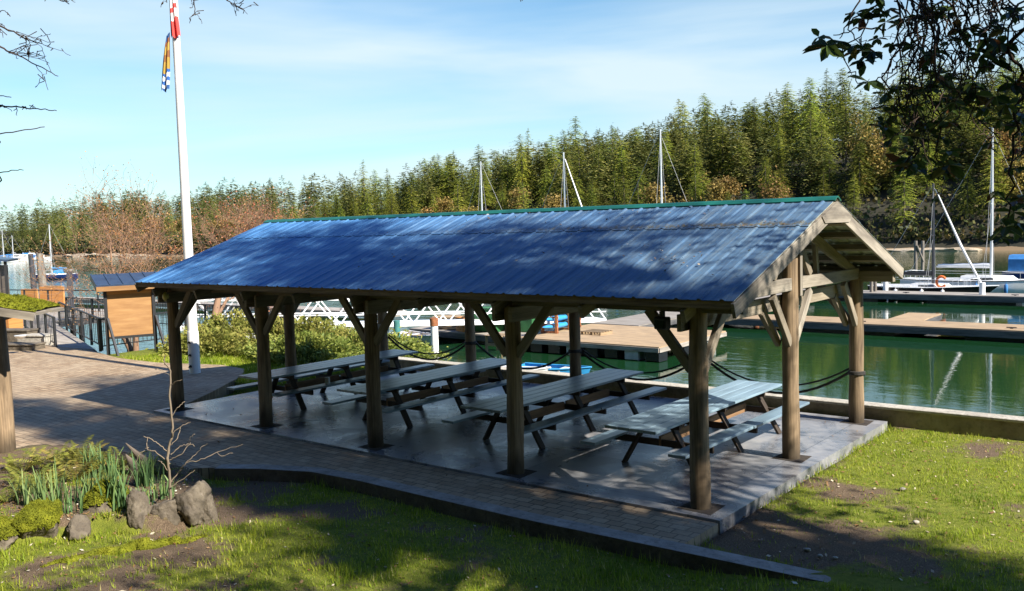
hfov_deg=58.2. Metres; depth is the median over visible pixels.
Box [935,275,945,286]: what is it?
lifebuoy
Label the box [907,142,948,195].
fir tree
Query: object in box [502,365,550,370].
dinghy
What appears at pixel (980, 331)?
dock
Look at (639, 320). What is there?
walkway
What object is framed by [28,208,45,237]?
fir tree
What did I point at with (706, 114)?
fir tree
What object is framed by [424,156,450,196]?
fir tree
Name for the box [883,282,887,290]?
pedestal
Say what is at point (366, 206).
fir tree
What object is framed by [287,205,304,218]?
russet tree
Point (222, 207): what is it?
fir tree
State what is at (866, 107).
fir tree
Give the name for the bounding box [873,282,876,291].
piling
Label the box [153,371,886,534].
concrete slab
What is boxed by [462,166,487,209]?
fir tree
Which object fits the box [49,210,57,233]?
fir tree
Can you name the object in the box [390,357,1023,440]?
sea wall
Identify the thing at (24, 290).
railing
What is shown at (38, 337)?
stone step
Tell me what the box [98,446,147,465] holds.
fern
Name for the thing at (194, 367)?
flagpole
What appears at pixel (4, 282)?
shed
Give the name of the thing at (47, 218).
fir tree
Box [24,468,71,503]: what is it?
bulb clump
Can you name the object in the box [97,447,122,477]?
bulb clump
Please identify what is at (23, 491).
bulb clump
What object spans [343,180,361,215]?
fir tree
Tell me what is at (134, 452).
driftwood
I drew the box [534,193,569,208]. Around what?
russet tree
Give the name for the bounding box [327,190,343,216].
fir tree
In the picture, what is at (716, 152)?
fir tree
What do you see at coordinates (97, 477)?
fern
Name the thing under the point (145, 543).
mossy root
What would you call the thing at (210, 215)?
fir tree
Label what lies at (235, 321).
juniper shrub
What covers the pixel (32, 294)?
board panel
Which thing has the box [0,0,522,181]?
bare tree
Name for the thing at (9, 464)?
fern
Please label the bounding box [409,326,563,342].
float
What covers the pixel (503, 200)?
fir tree
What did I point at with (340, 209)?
fir tree
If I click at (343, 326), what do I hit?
juniper shrub
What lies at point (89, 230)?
fir tree
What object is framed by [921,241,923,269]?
piling
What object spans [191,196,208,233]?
fir tree
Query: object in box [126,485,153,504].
bulb clump
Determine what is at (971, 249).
driftwood log
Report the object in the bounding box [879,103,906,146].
fir tree
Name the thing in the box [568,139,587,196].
fir tree
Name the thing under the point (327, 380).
cup
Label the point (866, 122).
fir tree
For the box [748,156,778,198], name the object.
fir tree
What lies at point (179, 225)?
russet tree
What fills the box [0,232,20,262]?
sailboat
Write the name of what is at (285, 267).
picnic shelter
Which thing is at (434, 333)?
piling
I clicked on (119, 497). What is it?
bulb clump
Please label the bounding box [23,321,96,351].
ramp
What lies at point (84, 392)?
paving
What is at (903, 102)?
fir tree
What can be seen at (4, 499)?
fern
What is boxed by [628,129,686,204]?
sailboat
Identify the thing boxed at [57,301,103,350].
railing
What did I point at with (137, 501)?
rock
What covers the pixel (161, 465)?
fern
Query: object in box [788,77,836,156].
fir tree
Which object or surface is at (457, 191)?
fir tree
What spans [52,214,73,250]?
fir tree
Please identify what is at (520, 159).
fir tree
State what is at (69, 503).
bulb clump
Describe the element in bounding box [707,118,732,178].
fir tree
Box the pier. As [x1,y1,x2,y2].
[23,307,132,351]
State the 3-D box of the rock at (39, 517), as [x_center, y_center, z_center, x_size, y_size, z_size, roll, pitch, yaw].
[-6.177,2.997,12.051,0.604,0.596,0.771,-2,4,0]
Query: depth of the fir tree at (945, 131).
150.20 m
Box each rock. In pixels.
[0,515,19,551]
[11,497,63,538]
[66,514,91,540]
[71,253,87,256]
[79,478,129,512]
[83,253,103,256]
[126,489,151,528]
[150,499,182,524]
[172,480,211,526]
[202,494,218,523]
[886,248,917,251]
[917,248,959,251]
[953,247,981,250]
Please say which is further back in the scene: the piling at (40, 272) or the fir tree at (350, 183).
the fir tree at (350, 183)
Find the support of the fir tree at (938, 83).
on the hills
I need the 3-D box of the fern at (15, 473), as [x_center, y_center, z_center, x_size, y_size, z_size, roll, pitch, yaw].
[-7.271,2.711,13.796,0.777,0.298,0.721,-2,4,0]
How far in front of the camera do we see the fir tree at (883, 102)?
190.05 m
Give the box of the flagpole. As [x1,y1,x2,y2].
[172,0,200,373]
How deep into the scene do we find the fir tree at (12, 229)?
337.74 m
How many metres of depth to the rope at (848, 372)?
16.95 m
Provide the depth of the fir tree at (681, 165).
175.29 m
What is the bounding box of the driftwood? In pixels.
[125,443,147,475]
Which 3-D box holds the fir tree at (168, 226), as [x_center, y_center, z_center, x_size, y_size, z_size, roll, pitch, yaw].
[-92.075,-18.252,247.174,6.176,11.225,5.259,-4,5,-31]
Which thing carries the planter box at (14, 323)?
on the paving
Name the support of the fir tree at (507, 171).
on the hills
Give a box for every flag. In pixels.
[161,32,169,91]
[169,0,180,38]
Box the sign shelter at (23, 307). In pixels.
[0,293,63,453]
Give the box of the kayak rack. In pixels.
[541,313,580,333]
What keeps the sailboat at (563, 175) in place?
on the water
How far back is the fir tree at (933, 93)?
165.71 m
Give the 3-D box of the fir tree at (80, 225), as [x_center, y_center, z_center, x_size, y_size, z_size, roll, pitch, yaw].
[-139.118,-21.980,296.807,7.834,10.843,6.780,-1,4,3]
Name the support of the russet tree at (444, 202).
on the hills
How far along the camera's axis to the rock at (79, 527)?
11.96 m
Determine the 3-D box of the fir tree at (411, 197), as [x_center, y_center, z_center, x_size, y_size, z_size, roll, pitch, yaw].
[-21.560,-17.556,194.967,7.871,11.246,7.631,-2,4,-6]
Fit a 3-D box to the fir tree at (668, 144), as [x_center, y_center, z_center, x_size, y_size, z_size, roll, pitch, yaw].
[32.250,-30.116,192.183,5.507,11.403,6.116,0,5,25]
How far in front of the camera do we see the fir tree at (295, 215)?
231.51 m
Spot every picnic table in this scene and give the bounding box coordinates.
[227,349,434,409]
[322,358,539,427]
[441,368,666,448]
[580,380,809,465]
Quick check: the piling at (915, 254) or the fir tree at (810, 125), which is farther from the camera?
the fir tree at (810, 125)
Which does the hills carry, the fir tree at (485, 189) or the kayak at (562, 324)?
the fir tree at (485, 189)
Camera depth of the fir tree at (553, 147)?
196.36 m
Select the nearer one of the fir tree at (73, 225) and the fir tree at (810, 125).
the fir tree at (810, 125)
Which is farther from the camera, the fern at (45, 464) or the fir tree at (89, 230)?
the fir tree at (89, 230)
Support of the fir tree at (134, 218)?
on the hills
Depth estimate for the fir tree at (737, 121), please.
175.14 m
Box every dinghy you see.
[390,330,438,344]
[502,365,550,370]
[522,362,591,373]
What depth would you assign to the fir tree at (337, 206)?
215.49 m
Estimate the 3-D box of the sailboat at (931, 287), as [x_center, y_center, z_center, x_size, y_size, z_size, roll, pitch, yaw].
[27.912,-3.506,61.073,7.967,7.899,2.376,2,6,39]
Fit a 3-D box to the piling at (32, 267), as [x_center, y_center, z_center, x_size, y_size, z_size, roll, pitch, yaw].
[-31.137,1.137,60.195,0.493,7.691,0.353,-2,4,0]
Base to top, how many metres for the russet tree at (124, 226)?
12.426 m
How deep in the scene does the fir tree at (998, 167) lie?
137.19 m
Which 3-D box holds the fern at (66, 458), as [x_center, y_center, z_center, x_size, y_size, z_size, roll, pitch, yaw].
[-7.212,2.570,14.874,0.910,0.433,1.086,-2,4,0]
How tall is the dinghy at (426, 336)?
0.744 m
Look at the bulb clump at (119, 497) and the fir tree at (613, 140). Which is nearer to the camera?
the bulb clump at (119, 497)
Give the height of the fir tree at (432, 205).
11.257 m
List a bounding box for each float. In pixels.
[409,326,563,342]
[521,324,726,361]
[889,313,941,320]
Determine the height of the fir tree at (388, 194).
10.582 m
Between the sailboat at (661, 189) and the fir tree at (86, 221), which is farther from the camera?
the fir tree at (86, 221)
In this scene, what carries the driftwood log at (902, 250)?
on the hills
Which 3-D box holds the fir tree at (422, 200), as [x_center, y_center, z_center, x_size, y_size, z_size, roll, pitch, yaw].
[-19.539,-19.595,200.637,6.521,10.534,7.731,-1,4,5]
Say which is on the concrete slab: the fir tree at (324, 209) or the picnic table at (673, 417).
the picnic table at (673, 417)
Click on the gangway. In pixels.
(441, 322)
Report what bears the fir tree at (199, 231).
on the hills
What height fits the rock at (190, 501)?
0.708 m
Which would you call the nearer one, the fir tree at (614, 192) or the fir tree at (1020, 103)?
the fir tree at (1020, 103)
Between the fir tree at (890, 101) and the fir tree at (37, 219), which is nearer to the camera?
the fir tree at (890, 101)
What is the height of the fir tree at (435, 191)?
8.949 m
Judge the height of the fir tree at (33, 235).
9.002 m
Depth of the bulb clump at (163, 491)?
12.93 m
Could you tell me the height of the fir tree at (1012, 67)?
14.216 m
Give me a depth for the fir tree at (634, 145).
197.26 m
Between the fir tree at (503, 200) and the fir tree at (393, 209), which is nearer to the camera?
the fir tree at (503, 200)
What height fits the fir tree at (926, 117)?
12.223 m
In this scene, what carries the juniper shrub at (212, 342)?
on the ground at (842, 546)
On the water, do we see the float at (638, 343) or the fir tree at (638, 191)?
the float at (638, 343)
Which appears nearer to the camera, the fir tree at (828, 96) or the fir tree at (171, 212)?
the fir tree at (828, 96)
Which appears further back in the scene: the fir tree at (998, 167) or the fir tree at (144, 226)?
the fir tree at (144, 226)
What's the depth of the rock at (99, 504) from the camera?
12.53 m
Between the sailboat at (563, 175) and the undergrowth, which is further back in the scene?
the undergrowth
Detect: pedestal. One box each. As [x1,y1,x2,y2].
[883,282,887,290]
[979,282,984,294]
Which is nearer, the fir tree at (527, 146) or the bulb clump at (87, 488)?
the bulb clump at (87, 488)
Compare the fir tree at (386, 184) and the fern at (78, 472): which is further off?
the fir tree at (386, 184)
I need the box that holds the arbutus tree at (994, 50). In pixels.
[803,0,1023,245]
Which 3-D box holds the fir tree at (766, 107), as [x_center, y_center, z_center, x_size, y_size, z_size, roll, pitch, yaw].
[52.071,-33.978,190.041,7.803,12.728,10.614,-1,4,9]
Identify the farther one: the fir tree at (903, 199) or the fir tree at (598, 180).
the fir tree at (598, 180)
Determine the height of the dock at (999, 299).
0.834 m
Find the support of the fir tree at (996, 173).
on the hills
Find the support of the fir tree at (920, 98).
on the hills
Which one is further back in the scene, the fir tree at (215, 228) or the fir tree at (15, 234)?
the fir tree at (15, 234)
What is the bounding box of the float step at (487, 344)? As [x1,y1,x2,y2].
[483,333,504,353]
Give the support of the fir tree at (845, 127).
on the hills
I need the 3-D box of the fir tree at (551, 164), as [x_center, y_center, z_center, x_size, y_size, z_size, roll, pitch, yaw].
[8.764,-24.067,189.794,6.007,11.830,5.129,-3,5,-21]
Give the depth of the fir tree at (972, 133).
147.78 m
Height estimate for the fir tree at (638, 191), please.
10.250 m
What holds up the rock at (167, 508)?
on the ground at (842, 546)
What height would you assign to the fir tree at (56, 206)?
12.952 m
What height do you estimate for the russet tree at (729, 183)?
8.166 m
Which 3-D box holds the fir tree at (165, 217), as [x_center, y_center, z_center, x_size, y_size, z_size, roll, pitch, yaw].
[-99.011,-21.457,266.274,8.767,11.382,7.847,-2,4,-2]
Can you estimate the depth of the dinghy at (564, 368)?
33.99 m
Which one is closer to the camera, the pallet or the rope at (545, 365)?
the rope at (545, 365)
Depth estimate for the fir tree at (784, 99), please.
189.96 m
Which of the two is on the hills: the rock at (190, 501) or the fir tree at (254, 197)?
the fir tree at (254, 197)
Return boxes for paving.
[9,345,718,551]
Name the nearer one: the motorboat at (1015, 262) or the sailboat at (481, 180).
the motorboat at (1015, 262)
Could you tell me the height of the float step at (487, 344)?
0.935 m
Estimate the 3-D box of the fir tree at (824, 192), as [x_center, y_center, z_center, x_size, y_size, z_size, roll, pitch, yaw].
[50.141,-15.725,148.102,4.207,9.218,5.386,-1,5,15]
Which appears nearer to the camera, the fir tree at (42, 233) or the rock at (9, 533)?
the rock at (9, 533)
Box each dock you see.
[67,297,406,316]
[724,314,1023,342]
[803,289,1023,305]
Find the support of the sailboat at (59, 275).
on the water
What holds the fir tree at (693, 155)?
on the hills
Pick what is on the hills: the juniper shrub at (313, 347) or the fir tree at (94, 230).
the fir tree at (94, 230)
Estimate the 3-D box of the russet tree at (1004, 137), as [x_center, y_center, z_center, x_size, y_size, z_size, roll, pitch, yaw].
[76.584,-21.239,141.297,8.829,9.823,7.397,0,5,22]
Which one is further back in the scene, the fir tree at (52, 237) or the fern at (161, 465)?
the fir tree at (52, 237)
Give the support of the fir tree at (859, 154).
on the hills
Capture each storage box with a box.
[474,306,504,331]
[520,319,540,331]
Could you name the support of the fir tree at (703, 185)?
on the hills
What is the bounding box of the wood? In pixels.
[0,64,1023,239]
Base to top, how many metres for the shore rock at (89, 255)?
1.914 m
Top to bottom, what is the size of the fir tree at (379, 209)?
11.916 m
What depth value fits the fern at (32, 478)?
13.42 m
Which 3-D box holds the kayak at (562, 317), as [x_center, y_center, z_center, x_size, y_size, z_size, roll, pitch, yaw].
[2.367,1.009,43.739,0.600,0.316,4.200,1,5,27]
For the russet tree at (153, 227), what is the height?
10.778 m
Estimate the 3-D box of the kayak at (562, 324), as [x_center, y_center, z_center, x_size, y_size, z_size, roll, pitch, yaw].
[2.323,1.358,43.659,0.600,0.316,4.200,1,5,27]
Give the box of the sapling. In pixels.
[135,356,242,499]
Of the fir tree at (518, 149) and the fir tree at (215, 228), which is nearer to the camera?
the fir tree at (518, 149)
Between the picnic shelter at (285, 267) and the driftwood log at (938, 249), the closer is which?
the picnic shelter at (285, 267)
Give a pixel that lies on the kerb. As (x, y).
(620, 545)
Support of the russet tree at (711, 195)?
on the hills
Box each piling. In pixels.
[28,254,36,288]
[36,253,46,297]
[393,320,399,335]
[430,318,438,356]
[870,282,872,291]
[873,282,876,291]
[914,241,917,270]
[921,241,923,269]
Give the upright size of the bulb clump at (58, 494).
0.759 m
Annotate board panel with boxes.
[21,289,38,299]
[39,286,64,306]
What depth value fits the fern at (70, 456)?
15.18 m
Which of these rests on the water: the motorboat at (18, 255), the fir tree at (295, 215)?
the motorboat at (18, 255)
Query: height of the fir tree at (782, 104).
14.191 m
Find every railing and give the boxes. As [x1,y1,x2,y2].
[10,289,103,311]
[23,313,56,346]
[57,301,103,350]
[65,297,270,326]
[97,312,186,351]
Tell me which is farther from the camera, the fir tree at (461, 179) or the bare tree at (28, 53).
the fir tree at (461, 179)
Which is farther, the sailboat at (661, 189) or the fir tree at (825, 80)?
the fir tree at (825, 80)
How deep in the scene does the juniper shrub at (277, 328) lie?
29.56 m
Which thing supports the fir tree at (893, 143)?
on the hills
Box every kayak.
[542,319,567,328]
[546,314,567,320]
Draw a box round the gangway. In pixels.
[180,297,605,330]
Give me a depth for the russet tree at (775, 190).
149.78 m
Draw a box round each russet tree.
[112,210,137,244]
[139,215,175,244]
[161,215,196,247]
[206,216,233,242]
[229,215,256,235]
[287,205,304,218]
[420,206,446,212]
[431,194,467,212]
[462,204,477,210]
[492,186,532,209]
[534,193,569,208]
[637,179,694,203]
[698,167,737,200]
[705,175,745,199]
[756,165,795,198]
[844,107,886,179]
[852,120,891,192]
[979,128,1022,174]
[988,141,1023,195]
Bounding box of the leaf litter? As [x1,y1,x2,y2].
[0,205,1023,590]
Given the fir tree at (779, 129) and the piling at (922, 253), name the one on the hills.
the fir tree at (779, 129)
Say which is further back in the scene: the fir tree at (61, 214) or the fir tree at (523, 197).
the fir tree at (61, 214)
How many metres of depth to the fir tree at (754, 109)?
184.36 m
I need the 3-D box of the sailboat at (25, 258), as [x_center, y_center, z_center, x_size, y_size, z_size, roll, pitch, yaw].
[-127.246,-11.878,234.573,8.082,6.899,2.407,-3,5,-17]
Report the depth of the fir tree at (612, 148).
199.64 m
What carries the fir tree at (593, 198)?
on the hills
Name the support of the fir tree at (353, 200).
on the hills
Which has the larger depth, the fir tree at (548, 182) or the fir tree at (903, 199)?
the fir tree at (548, 182)
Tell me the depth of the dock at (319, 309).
62.54 m
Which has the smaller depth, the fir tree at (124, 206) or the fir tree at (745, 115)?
the fir tree at (745, 115)
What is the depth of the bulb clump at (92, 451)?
14.31 m
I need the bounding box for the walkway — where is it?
[590,293,781,327]
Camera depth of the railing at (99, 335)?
30.86 m
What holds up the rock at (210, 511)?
on the ground at (842, 546)
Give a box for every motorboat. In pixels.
[6,254,27,260]
[1002,254,1023,277]
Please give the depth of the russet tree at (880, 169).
150.03 m
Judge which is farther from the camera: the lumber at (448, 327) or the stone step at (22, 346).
the lumber at (448, 327)
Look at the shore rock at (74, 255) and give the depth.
268.93 m
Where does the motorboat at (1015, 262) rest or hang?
on the water
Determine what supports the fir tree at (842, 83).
on the hills
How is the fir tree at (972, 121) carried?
on the hills
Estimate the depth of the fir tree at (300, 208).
247.51 m
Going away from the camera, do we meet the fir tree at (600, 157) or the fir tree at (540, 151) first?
the fir tree at (600, 157)
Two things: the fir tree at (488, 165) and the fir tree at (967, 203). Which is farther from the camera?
the fir tree at (488, 165)
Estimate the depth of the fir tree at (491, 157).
241.52 m
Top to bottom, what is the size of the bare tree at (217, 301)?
7.486 m
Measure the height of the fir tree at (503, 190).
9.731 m
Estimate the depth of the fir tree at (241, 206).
243.00 m
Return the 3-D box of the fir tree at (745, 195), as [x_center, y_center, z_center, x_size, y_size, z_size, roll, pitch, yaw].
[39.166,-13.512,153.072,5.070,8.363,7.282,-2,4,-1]
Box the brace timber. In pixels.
[916,245,923,261]
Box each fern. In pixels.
[0,447,47,471]
[0,463,54,484]
[0,477,35,502]
[8,444,78,467]
[16,474,66,492]
[29,455,106,481]
[36,434,93,464]
[52,440,107,463]
[74,470,122,487]
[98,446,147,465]
[153,456,182,474]
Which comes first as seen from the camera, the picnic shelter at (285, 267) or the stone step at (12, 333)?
the picnic shelter at (285, 267)
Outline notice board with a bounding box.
[90,271,165,355]
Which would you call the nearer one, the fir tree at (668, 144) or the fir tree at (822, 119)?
the fir tree at (822, 119)
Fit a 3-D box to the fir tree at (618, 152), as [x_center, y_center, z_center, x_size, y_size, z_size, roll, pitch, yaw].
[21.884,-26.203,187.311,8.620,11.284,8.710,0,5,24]
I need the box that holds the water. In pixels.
[0,251,1023,416]
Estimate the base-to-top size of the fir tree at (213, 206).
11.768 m
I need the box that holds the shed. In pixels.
[0,257,17,293]
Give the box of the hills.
[0,123,1023,255]
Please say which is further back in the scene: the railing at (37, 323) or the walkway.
the walkway
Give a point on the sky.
(294, 90)
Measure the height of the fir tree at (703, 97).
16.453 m
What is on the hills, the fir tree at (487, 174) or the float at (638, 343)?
the fir tree at (487, 174)
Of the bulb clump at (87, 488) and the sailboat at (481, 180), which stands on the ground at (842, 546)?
the bulb clump at (87, 488)
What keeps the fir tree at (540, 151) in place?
on the hills
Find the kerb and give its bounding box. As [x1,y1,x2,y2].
[214,464,830,581]
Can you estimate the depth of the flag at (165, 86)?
24.00 m
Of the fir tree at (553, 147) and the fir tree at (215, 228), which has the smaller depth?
the fir tree at (553, 147)
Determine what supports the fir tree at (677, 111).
on the hills
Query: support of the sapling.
on the ground at (842, 546)
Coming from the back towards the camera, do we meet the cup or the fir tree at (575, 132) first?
the fir tree at (575, 132)
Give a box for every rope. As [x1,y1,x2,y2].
[388,334,476,359]
[476,343,581,369]
[581,349,683,380]
[711,360,865,393]
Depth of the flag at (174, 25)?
23.90 m
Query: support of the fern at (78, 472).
on the ground at (842, 546)
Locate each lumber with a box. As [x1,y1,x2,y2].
[432,315,463,318]
[438,325,464,329]
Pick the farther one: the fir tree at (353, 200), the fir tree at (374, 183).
the fir tree at (374, 183)
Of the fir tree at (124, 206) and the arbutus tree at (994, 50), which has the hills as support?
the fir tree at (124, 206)
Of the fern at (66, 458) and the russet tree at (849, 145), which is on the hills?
the russet tree at (849, 145)
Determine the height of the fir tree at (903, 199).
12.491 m
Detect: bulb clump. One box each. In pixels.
[9,472,37,504]
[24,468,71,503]
[32,457,72,514]
[60,483,84,513]
[75,443,106,477]
[75,464,107,502]
[89,462,135,511]
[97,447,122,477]
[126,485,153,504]
[129,448,164,486]
[149,475,178,499]
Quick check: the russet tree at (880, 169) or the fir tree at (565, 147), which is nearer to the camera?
the russet tree at (880, 169)
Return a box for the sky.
[0,0,1023,230]
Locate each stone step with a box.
[6,328,39,341]
[8,342,45,350]
[17,333,56,344]
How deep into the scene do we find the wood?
189.14 m
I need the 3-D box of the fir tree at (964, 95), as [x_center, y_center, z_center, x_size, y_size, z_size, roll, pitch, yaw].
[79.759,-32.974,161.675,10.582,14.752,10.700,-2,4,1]
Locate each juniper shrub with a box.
[145,323,254,359]
[161,307,279,344]
[214,314,363,356]
[235,328,364,364]
[305,315,358,335]
[320,326,451,360]
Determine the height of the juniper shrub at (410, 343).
1.648 m
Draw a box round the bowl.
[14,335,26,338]
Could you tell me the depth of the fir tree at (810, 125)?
169.68 m
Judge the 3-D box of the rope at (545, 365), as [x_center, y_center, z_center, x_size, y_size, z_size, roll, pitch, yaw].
[0.317,1.427,21.117,3.081,0.581,0.309,2,6,39]
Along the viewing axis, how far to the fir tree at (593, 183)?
175.63 m
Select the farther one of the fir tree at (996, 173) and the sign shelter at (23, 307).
the fir tree at (996, 173)
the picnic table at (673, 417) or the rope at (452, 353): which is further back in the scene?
the rope at (452, 353)
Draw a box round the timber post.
[66,271,75,335]
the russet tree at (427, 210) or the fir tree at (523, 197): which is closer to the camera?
the fir tree at (523, 197)
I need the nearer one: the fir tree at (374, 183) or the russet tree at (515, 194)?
the russet tree at (515, 194)
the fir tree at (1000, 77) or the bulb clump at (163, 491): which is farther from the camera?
the fir tree at (1000, 77)
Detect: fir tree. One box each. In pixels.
[3,213,21,235]
[10,227,21,245]
[13,217,28,241]
[26,223,42,246]
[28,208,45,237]
[30,217,48,245]
[34,212,50,236]
[44,221,60,250]
[47,205,69,238]
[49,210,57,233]
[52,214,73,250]
[53,209,69,235]
[70,213,79,235]
[71,211,88,239]
[73,206,85,232]
[77,216,96,240]
[82,215,98,243]
[87,215,99,242]
[91,216,104,236]
[117,195,132,215]
[121,215,142,241]
[133,210,157,242]
[160,202,177,234]
[161,201,176,238]
[163,208,178,238]
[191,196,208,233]
[192,212,206,242]
[197,202,218,236]
[201,207,222,245]
[202,194,218,223]
[218,199,226,215]
[231,194,251,233]
[247,185,263,224]
[290,201,297,218]
[296,197,306,217]
[309,194,322,217]
[317,196,330,217]
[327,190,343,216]
[327,193,344,216]
[335,206,347,216]
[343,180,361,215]
[348,198,359,215]
[350,159,376,214]
[360,194,375,215]
[367,177,394,214]
[368,169,386,200]
[377,184,402,214]
[382,169,394,210]
[383,190,399,214]
[393,181,401,206]
[397,172,420,212]
[398,186,423,213]
[415,181,431,212]
[416,159,431,182]
[416,164,441,211]
[423,155,442,189]
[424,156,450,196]
[427,187,441,208]
[429,194,439,212]
[431,159,469,208]
[439,154,463,196]
[448,180,467,211]
[450,161,472,209]
[460,144,488,180]
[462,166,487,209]
[472,160,493,195]
[474,172,497,210]
[477,163,496,203]
[482,149,498,184]
[490,155,516,207]
[492,180,508,209]
[494,191,508,209]
[505,144,543,198]
[506,135,537,175]
[514,182,531,208]
[516,128,538,198]
[531,134,569,195]
[531,139,545,169]
[534,167,559,207]
[543,151,562,198]
[547,161,582,204]
[553,131,574,170]
[558,151,576,191]
[560,116,585,166]
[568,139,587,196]
[570,177,585,206]
[580,184,599,205]
[581,145,611,198]
[582,178,602,205]
[583,135,609,190]
[589,135,613,177]
[597,127,626,181]
[602,172,625,205]
[603,145,635,197]
[605,128,619,159]
[606,141,640,187]
[616,172,633,204]
[620,167,648,204]
[625,127,648,177]
[648,136,671,184]
[653,119,664,167]
[653,130,676,190]
[658,124,678,170]
[665,98,691,159]
[668,138,698,188]
[670,101,695,155]
[679,124,708,178]
[681,93,711,157]
[681,99,718,166]
[683,139,701,197]
[687,170,706,201]
[689,170,713,201]
[703,129,729,171]
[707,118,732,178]
[719,142,754,187]
[730,102,764,150]
[730,116,750,169]
[740,98,774,161]
[741,189,750,199]
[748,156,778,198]
[756,100,776,155]
[761,134,793,178]
[763,121,793,167]
[764,172,789,197]
[769,82,805,140]
[769,168,795,195]
[770,100,812,156]
[774,89,793,136]
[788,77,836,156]
[794,113,844,176]
[802,111,819,161]
[808,68,870,147]
[811,154,844,195]
[815,169,830,195]
[816,70,836,143]
[818,79,850,142]
[829,87,860,166]
[830,141,884,200]
[846,173,863,216]
[853,93,879,134]
[855,108,878,150]
[873,76,892,120]
[874,149,902,190]
[876,58,922,132]
[877,100,913,156]
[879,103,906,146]
[884,115,900,167]
[885,151,919,228]
[897,74,937,129]
[900,93,949,151]
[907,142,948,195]
[915,61,957,111]
[917,76,945,132]
[932,128,960,163]
[943,66,990,137]
[943,165,989,222]
[944,99,988,169]
[946,79,998,147]
[968,131,1019,219]
[981,57,1023,131]
[981,134,1012,200]
[989,67,1009,123]
[997,63,1023,142]
[1003,56,1019,77]
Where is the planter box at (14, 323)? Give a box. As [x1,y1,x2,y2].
[6,318,22,327]
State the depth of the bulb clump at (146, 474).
13.63 m
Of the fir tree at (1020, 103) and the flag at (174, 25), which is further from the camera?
the fir tree at (1020, 103)
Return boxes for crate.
[456,325,464,331]
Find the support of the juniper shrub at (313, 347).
on the ground at (842, 546)
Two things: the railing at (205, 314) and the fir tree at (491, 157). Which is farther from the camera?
the fir tree at (491, 157)
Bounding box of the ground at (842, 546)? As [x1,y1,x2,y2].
[0,348,1023,590]
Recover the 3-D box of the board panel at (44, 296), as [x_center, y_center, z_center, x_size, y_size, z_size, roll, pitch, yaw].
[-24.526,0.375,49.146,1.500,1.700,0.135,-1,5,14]
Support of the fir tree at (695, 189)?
on the hills
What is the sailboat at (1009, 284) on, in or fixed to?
on the water
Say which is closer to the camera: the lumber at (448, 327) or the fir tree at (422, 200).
the lumber at (448, 327)
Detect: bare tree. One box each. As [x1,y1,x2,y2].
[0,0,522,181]
[11,151,221,351]
[170,182,325,318]
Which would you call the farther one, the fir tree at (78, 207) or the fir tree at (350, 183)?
the fir tree at (78, 207)
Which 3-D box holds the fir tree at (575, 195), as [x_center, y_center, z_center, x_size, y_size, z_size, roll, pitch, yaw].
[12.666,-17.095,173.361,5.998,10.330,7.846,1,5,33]
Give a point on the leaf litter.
(514, 535)
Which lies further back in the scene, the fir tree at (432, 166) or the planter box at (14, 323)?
the fir tree at (432, 166)
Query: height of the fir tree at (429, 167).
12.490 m
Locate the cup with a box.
[325,377,329,383]
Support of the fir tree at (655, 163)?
on the hills
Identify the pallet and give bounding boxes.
[580,329,612,335]
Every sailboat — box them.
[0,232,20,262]
[2,235,27,260]
[28,225,77,279]
[468,161,501,210]
[542,152,581,207]
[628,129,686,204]
[868,183,998,292]
[900,127,1023,293]
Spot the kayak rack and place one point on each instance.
(556, 321)
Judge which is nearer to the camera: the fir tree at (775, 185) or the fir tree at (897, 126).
the fir tree at (775, 185)
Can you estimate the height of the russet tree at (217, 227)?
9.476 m
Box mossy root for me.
[40,534,207,567]
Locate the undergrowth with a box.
[0,121,1023,253]
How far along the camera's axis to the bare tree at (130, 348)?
37.33 m
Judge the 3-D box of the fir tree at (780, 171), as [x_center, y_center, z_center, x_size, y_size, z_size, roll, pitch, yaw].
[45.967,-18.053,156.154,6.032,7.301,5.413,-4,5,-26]
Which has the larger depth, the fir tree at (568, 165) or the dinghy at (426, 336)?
the fir tree at (568, 165)
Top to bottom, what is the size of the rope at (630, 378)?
0.609 m
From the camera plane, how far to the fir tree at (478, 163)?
231.63 m
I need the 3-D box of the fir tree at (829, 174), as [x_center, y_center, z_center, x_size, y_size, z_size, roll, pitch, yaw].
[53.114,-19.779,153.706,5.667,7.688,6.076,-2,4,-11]
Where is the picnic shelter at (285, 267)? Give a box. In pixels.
[134,196,903,509]
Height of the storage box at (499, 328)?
1.165 m
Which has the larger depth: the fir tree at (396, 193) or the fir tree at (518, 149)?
the fir tree at (396, 193)
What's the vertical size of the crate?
0.318 m
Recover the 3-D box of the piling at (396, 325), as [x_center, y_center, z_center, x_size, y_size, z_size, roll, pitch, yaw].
[-5.160,3.383,41.871,0.311,4.522,0.309,-2,4,0]
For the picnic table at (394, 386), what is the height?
0.768 m
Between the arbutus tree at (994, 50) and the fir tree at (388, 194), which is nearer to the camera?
the arbutus tree at (994, 50)
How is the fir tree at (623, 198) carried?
on the hills
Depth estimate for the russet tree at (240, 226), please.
222.83 m
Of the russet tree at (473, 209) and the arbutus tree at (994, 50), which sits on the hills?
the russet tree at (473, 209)

